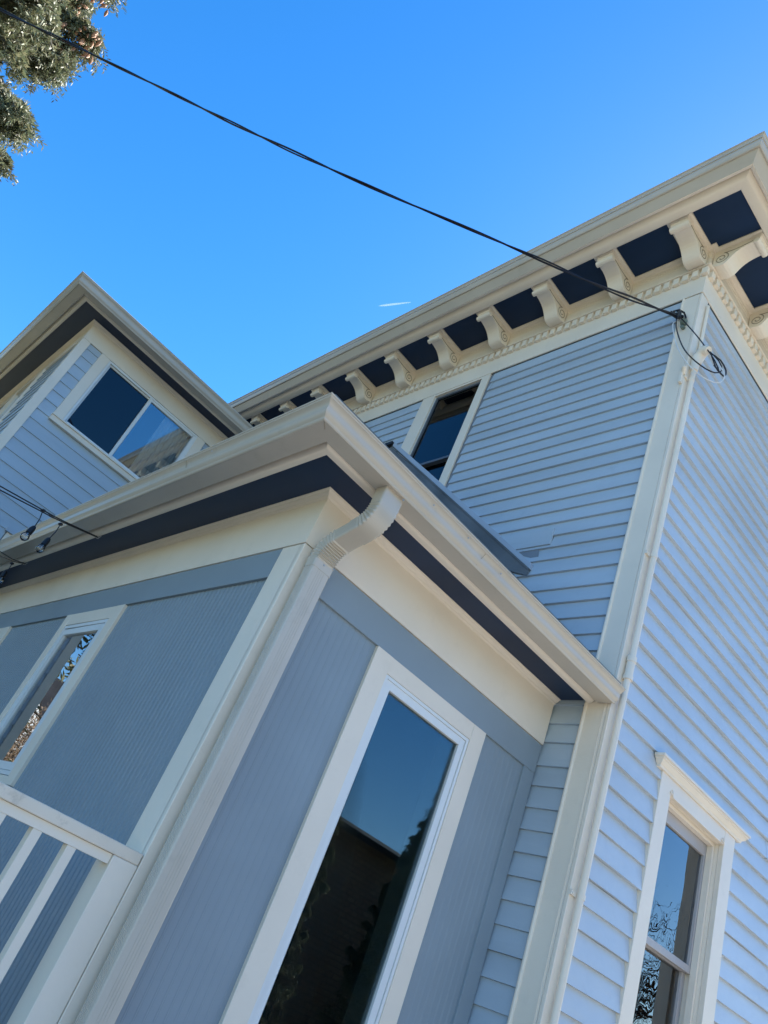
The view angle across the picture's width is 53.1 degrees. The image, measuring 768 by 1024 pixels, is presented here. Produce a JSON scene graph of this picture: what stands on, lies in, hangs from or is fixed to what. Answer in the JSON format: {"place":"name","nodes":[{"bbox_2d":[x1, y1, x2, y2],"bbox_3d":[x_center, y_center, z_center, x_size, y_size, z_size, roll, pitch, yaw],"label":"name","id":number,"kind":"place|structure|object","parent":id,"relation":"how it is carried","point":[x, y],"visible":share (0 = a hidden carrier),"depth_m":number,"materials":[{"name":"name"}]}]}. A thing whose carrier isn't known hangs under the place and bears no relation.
{"place":"outdoors","nodes":[
{"label":"outdoors","id":0,"kind":"place"},
{"bbox_2d":[0,0,767,402],"label":"sky","id":1,"kind":"structure","parent":0,"point":[519,124],"materials":[{"name":"blue"}]},
{"label":"ground","id":2,"kind":"structure","parent":0,"visible":0},
{"bbox_2d":[0,0,126,185],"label":"tree","id":3,"kind":"object","parent":2,"relation":"on","point":[27,50],"visible":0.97,"depth_m":11.13,"materials":[{"name":"green plant"}]},
{"bbox_2d":[0,130,767,1023],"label":"house","id":4,"kind":"structure","parent":2,"relation":"on","point":[312,688],"depth_m":4.39,"materials":[{"name":"blue"}]},
{"bbox_2d":[0,626,11,644],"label":"window","id":5,"kind":"structure","parent":4,"relation":"in","point":[4,632],"depth_m":6.16,"materials":[{"name":"beige paint"}]},
{"bbox_2d":[1,527,16,539],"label":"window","id":6,"kind":"structure","parent":4,"relation":"in","point":[9,531],"depth_m":7.40,"materials":[{"name":"beige paint"}]},
{"bbox_2d":[0,551,27,583],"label":"string lights","id":7,"kind":"object","parent":4,"relation":"hanging from","point":[3,574],"visible":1,"depth_m":5.89,"materials":[{"name":"black rubber"}]},
{"bbox_2d":[0,369,45,422],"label":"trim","id":8,"kind":"structure","parent":4,"relation":"in","point":[18,395],"depth_m":9.46,"materials":[{"name":"beige paint"}]},
{"bbox_2d":[0,486,101,552],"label":"string lights","id":9,"kind":"object","parent":4,"relation":"hanging from","point":[29,531],"visible":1,"depth_m":4.64,"materials":[{"name":"black rubber"}]},
{"bbox_2d":[0,604,126,786],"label":"window","id":10,"kind":"structure","parent":4,"relation":"in","point":[33,709],"depth_m":4.68,"materials":[{"name":"beige paint"}]},
{"bbox_2d":[0,782,142,1023],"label":"porch railing","id":11,"kind":"object","parent":4,"relation":"on","point":[50,987],"visible":1,"depth_m":2.58,"materials":[{"name":"beige paint"}]},
{"bbox_2d":[48,353,204,482],"bbox_3d":[-2.812,-0.855,8.490,0.156,1.200,1.518,-14,-48,46],"label":"window","id":12,"kind":"structure","parent":4,"relation":"in","point":[105,405],"depth_m":8.43,"materials":[{"name":"white plastic"}]},
{"bbox_2d":[219,646,485,1023],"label":"window","id":13,"kind":"structure","parent":4,"relation":"in","point":[423,753],"depth_m":3.55,"materials":[{"name":"beige paint"}]},
{"bbox_2d":[0,8,726,383],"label":"service cable","id":14,"kind":"object","parent":4,"relation":"attached to","point":[672,314],"visible":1,"depth_m":6.51,"materials":[{"name":"black rubber"}]},
{"bbox_2d":[400,374,491,486],"bbox_3d":[0.419,-0.469,7.684,0.966,2.163,0.110,-14,-48,46],"label":"window","id":15,"kind":"structure","parent":4,"relation":"in","point":[436,436],"depth_m":7.91,"materials":[{"name":"beige paint"}]},
{"bbox_2d":[549,305,711,1023],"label":"electrical conduit","id":16,"kind":"object","parent":4,"relation":"attached to","point":[700,355],"visible":0.98,"depth_m":4.34,"materials":[{"name":"white metal"}]},
{"bbox_2d":[615,752,750,1023],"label":"window","id":17,"kind":"structure","parent":4,"relation":"in","point":[672,971],"depth_m":4.58,"materials":[{"name":"beige paint"}]}
]}

